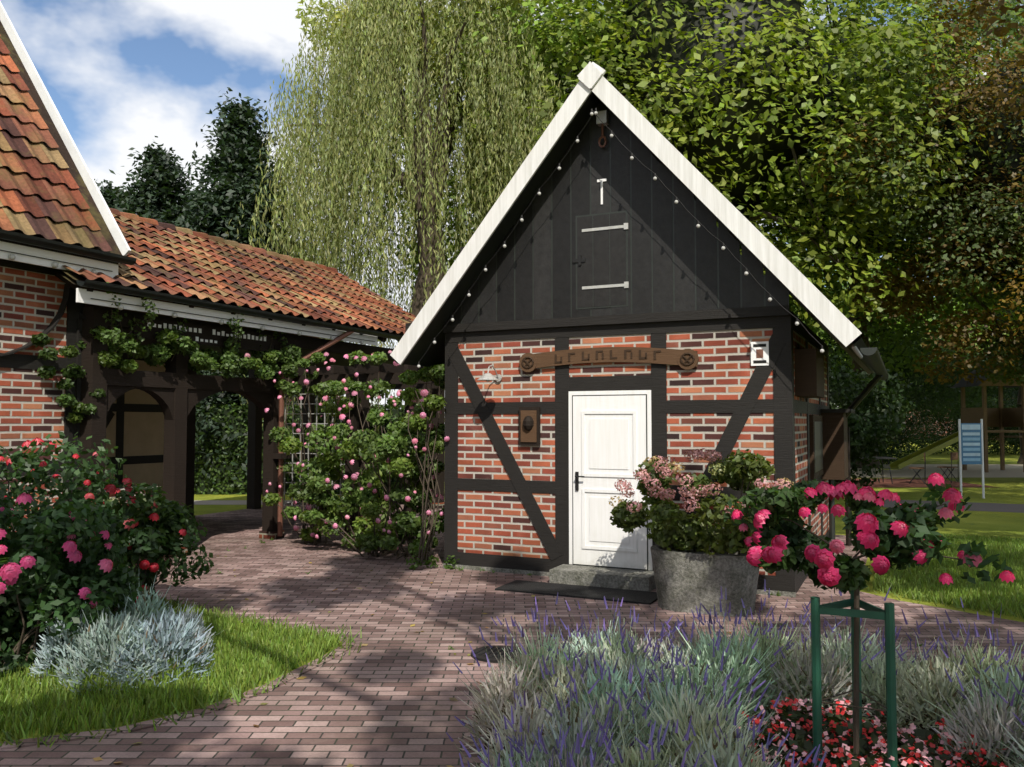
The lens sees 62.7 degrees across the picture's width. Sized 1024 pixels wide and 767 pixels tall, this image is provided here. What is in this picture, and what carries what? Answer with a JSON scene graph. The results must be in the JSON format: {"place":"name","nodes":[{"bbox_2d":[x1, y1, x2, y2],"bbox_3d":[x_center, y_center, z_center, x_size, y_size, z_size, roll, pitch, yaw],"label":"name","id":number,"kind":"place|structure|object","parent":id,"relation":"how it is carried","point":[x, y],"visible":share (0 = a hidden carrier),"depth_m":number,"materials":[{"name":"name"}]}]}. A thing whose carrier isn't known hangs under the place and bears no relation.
{"place":"outdoors","nodes":[
{"label":"outdoors","id":0,"kind":"place"},
{"bbox_2d":[0,0,1023,408],"label":"sky","id":1,"kind":"structure","parent":0,"point":[120,75],"materials":[{"name":"blue"}]},
{"bbox_2d":[194,440,1023,621],"bbox_3d":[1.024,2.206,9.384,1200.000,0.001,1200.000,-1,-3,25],"label":"ground","id":2,"kind":"structure","parent":0,"point":[1001,524],"depth_m":17.69,"materials":[{"name":"green plant"}]},
{"bbox_2d":[0,1,136,531],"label":"house","id":3,"kind":"structure","parent":2,"relation":"on","point":[55,212],"depth_m":9.72,"materials":[{"name":"tile"}]},
{"bbox_2d":[94,179,132,211],"bbox_3d":[-13.087,-1.605,27.129,6.792,10.068,6.911,-1,-3,25],"label":"dark tree","id":4,"kind":"object","parent":2,"relation":"on","point":[107,191],"visible":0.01,"depth_m":27.01,"materials":[{"name":"green plant"}]},
{"bbox_2d":[105,136,219,398],"bbox_3d":[-9.871,-1.827,23.587,6.570,10.330,6.762,-1,-3,25],"label":"dark tree","id":5,"kind":"object","parent":2,"relation":"on","point":[156,196],"visible":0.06,"depth_m":23.30,"materials":[{"name":"green plant"}]},
{"bbox_2d":[185,187,211,200],"bbox_3d":[-9.678,-1.456,26.237,6.534,9.559,6.681,-1,-3,25],"label":"dark tree","id":6,"kind":"object","parent":2,"relation":"on","point":[196,196],"depth_m":25.91,"materials":[{"name":"green plant"}]},
{"bbox_2d":[168,87,343,485],"bbox_3d":[-7.654,-2.466,23.373,7.185,11.365,7.108,-1,-3,25],"label":"dark tree","id":7,"kind":"object","parent":2,"relation":"on","point":[230,167],"visible":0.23,"depth_m":22.46,"materials":[{"name":"green plant"}]},
{"bbox_2d":[194,500,401,504],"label":"path","id":8,"kind":"structure","parent":2,"relation":"on","point":[220,502],"depth_m":18.53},
{"bbox_2d":[194,402,430,494],"bbox_3d":[-12.538,1.628,21.148,21.594,2.339,1.325,0,-3,0],"label":"hedge","id":9,"kind":"object","parent":2,"relation":"on","point":[225,484],"visible":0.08,"depth_m":20.68,"materials":[{"name":"green plant"}]},
{"bbox_2d":[213,0,566,437],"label":"weeping willow","id":10,"kind":"object","parent":2,"relation":"on","point":[361,51],"visible":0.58,"depth_m":22.97,"materials":[{"name":"green plant"}]},
{"bbox_2d":[0,500,1023,766],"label":"paved yard","id":11,"kind":"structure","parent":2,"relation":"on","point":[388,692],"depth_m":7.07,"materials":[{"name":"brown brick"}]},
{"bbox_2d":[31,281,449,565],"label":"climbing roses","id":12,"kind":"object","parent":11,"relation":"on","point":[407,450],"visible":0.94,"depth_m":11.17,"materials":[{"name":"green plant"}]},
{"bbox_2d":[52,208,444,556],"bbox_3d":[-4.632,-0.180,14.232,4.035,5.215,9.055,-1,-3,25],"label":"passageway","id":13,"kind":"object","parent":11,"relation":"on","point":[144,416],"visible":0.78,"depth_m":12.77,"materials":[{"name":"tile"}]},
{"bbox_2d":[283,363,438,537],"bbox_3d":[-1.585,1.067,12.880,3.550,2.600,2.300,-1,-3,25],"label":"trellis","id":14,"kind":"object","parent":11,"relation":"on","point":[389,373],"visible":0.31,"depth_m":12.36,"materials":[{"name":"wood"}]},
{"bbox_2d":[405,555,459,569],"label":"weeds","id":15,"kind":"object","parent":11,"relation":"on","point":[435,559],"visible":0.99,"depth_m":10.12,"materials":[{"name":"green plant"}]},
{"bbox_2d":[0,603,969,766],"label":"paver edging","id":16,"kind":"object","parent":11,"relation":"on","point":[225,703],"visible":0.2,"depth_m":4.93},
{"bbox_2d":[59,538,923,741],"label":"joint weeds","id":17,"kind":"object","parent":11,"relation":"on","point":[458,568],"visible":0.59,"depth_m":8.23,"materials":[{"name":"green plant"}]},
{"bbox_2d":[471,645,524,662],"bbox_3d":[-0.104,2.052,6.383,0.420,0.022,0.420,-1,-3,25],"label":"drain cover","id":18,"kind":"object","parent":11,"relation":"on","point":[480,653],"visible":0.62,"depth_m":6.36,"materials":[{"name":"metal"}]},
{"bbox_2d":[0,622,1020,766],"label":"soil","id":19,"kind":"structure","parent":11,"relation":"on","point":[825,707],"depth_m":4.95,"materials":[{"name":"brown soil"}]},
{"bbox_2d":[0,431,213,677],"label":"rose bush","id":20,"kind":"object","parent":19,"relation":"on","point":[63,560],"visible":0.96,"depth_m":6.23,"materials":[{"name":"green plant"}]},
{"bbox_2d":[25,576,218,694],"bbox_3d":[-2.661,1.716,5.906,1.292,0.669,1.279,-1,-3,25],"label":"shrub","id":21,"kind":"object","parent":19,"relation":"on","point":[118,640],"depth_m":5.69,"materials":[{"name":"grey plant"}]},
{"bbox_2d":[0,596,339,741],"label":"grass blades","id":22,"kind":"object","parent":19,"relation":"on","point":[259,637],"depth_m":5.52,"materials":[{"name":"green plant"}]},
{"bbox_2d":[446,581,1023,766],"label":"lavender bed","id":23,"kind":"object","parent":19,"relation":"on","point":[670,707],"visible":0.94,"depth_m":4.45,"materials":[{"name":"green plant"}]},
{"bbox_2d":[719,472,1014,766],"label":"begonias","id":24,"kind":"object","parent":19,"relation":"on","point":[901,534],"visible":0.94,"depth_m":4.06,"materials":[{"name":"pink plant"}]},
{"bbox_2d":[0,579,1023,747],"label":"grass","id":25,"kind":"structure","parent":11,"relation":"on","point":[237,697],"depth_m":5.59,"materials":[{"name":"green plant"}]},
{"bbox_2d":[93,556,962,766],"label":"fallen leaves","id":26,"kind":"object","parent":11,"relation":"on","point":[301,677],"visible":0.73,"depth_m":5.79,"materials":[{"name":"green plant"}]},
{"bbox_2d":[390,62,888,604],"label":"half-timbered house","id":27,"kind":"structure","parent":11,"relation":"on","point":[604,310],"depth_m":9.46,"materials":[{"name":"brick"}]},
{"bbox_2d":[650,543,758,615],"bbox_3d":[1.857,1.862,8.045,1.020,0.556,0.700,-1,-3,25],"label":"stone trough","id":28,"kind":"object","parent":11,"relation":"on","point":[686,581],"visible":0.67,"depth_m":7.74,"materials":[{"name":"stone"}]},
{"bbox_2d":[609,448,802,555],"bbox_3d":[1.836,1.378,7.923,1.818,1.533,1.343,0,-3,5],"label":"hydrangea","id":29,"kind":"object","parent":28,"relation":"in","point":[738,471],"visible":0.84,"depth_m":7.81,"materials":[{"name":"green plant"}]},
{"bbox_2d":[350,0,723,287],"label":"tree","id":30,"kind":"object","parent":2,"relation":"on","point":[561,40],"visible":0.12,"depth_m":24.96,"materials":[{"name":"green plant"}]},
{"bbox_2d":[450,0,778,240],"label":"tree","id":31,"kind":"object","parent":2,"relation":"on","point":[608,17],"depth_m":37.20,"materials":[{"name":"green plant"}]},
{"bbox_2d":[448,0,990,328],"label":"tree","id":32,"kind":"object","parent":2,"relation":"on","point":[746,75],"visible":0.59,"depth_m":23.75,"materials":[{"name":"green plant"}]},
{"bbox_2d":[766,232,833,344],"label":"tree","id":33,"kind":"object","parent":2,"relation":"on","point":[814,326],"depth_m":61.75,"materials":[{"name":"green plant"}]},
{"bbox_2d":[794,261,848,371],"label":"tree","id":34,"kind":"object","parent":2,"relation":"on","point":[830,336],"visible":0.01,"depth_m":67.38,"materials":[{"name":"green plant"}]},
{"bbox_2d":[740,0,1023,467],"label":"tree","id":35,"kind":"object","parent":2,"relation":"on","point":[864,328],"visible":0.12,"depth_m":30.32,"materials":[{"name":"green plant"}]},
{"bbox_2d":[814,240,988,444],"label":"tree","id":36,"kind":"object","parent":2,"relation":"on","point":[904,319],"visible":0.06,"depth_m":62.42,"materials":[{"name":"green plant"}]},
{"bbox_2d":[836,452,993,486],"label":"terrace chairs","id":37,"kind":"object","parent":2,"relation":"on","point":[912,482],"visible":0.43,"depth_m":24.26,"materials":[{"name":"wood"}]},
{"bbox_2d":[807,0,1023,385],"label":"copper tree","id":38,"kind":"object","parent":2,"relation":"on","point":[982,222],"visible":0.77,"depth_m":23.34,"materials":[{"name":"green plant"}]},
{"bbox_2d":[816,321,1020,493],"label":"shrubs","id":39,"kind":"object","parent":2,"relation":"on","point":[886,404],"visible":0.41,"depth_m":34.10,"materials":[{"name":"green plant"}]},
{"bbox_2d":[825,0,1023,463],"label":"tree","id":40,"kind":"object","parent":2,"relation":"on","point":[1020,460],"visible":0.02,"depth_m":35.02,"materials":[{"name":"green plant"}]},
{"bbox_2d":[850,366,1023,477],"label":"playground structure","id":41,"kind":"object","parent":2,"relation":"on","point":[1001,417],"visible":0.66,"depth_m":30.19,"materials":[{"name":"brown wood"}]},
{"bbox_2d":[872,533,1023,618],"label":"lawn grass blades","id":42,"kind":"object","parent":2,"relation":"on","point":[1010,551],"depth_m":9.13,"materials":[{"name":"green plant"}]},
{"bbox_2d":[883,499,1023,512],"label":"paths","id":43,"kind":"structure","parent":2,"relation":"on","point":[1001,507],"depth_m":17.65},
{"bbox_2d":[914,267,997,409],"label":"tree","id":44,"kind":"object","parent":2,"relation":"on","point":[986,345],"depth_m":69.36,"materials":[{"name":"green plant"}]},
{"bbox_2d":[958,419,984,497],"bbox_3d":[10.743,1.755,19.640,0.567,1.850,0.047,0,-3,0],"label":"info board","id":45,"kind":"object","parent":2,"relation":"on","point":[971,450],"visible":0.94,"depth_m":19.64,"materials":[{"name":"blue metal"}]},
{"bbox_2d":[941,0,1023,128],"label":"tree","id":46,"kind":"object","parent":2,"relation":"on","point":[999,31],"visible":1,"depth_m":12.82,"materials":[{"name":"green plant"}]},
{"bbox_2d":[943,283,1021,398],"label":"tree","id":47,"kind":"object","parent":2,"relation":"on","point":[998,315],"visible":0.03,"depth_m":65.61,"materials":[{"name":"green plant"}]},
{"bbox_2d":[992,11,1023,60],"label":"shade tree","id":48,"kind":"object","parent":2,"relation":"on","point":[1014,44],"visible":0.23,"depth_m":24.33,"materials":[{"name":"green plant"}]},
{"bbox_2d":[887,382,1017,440],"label":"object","id":49,"kind":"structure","parent":0,"point":[932,426],"depth_m":83.39,"materials":[{"name":"plant"}]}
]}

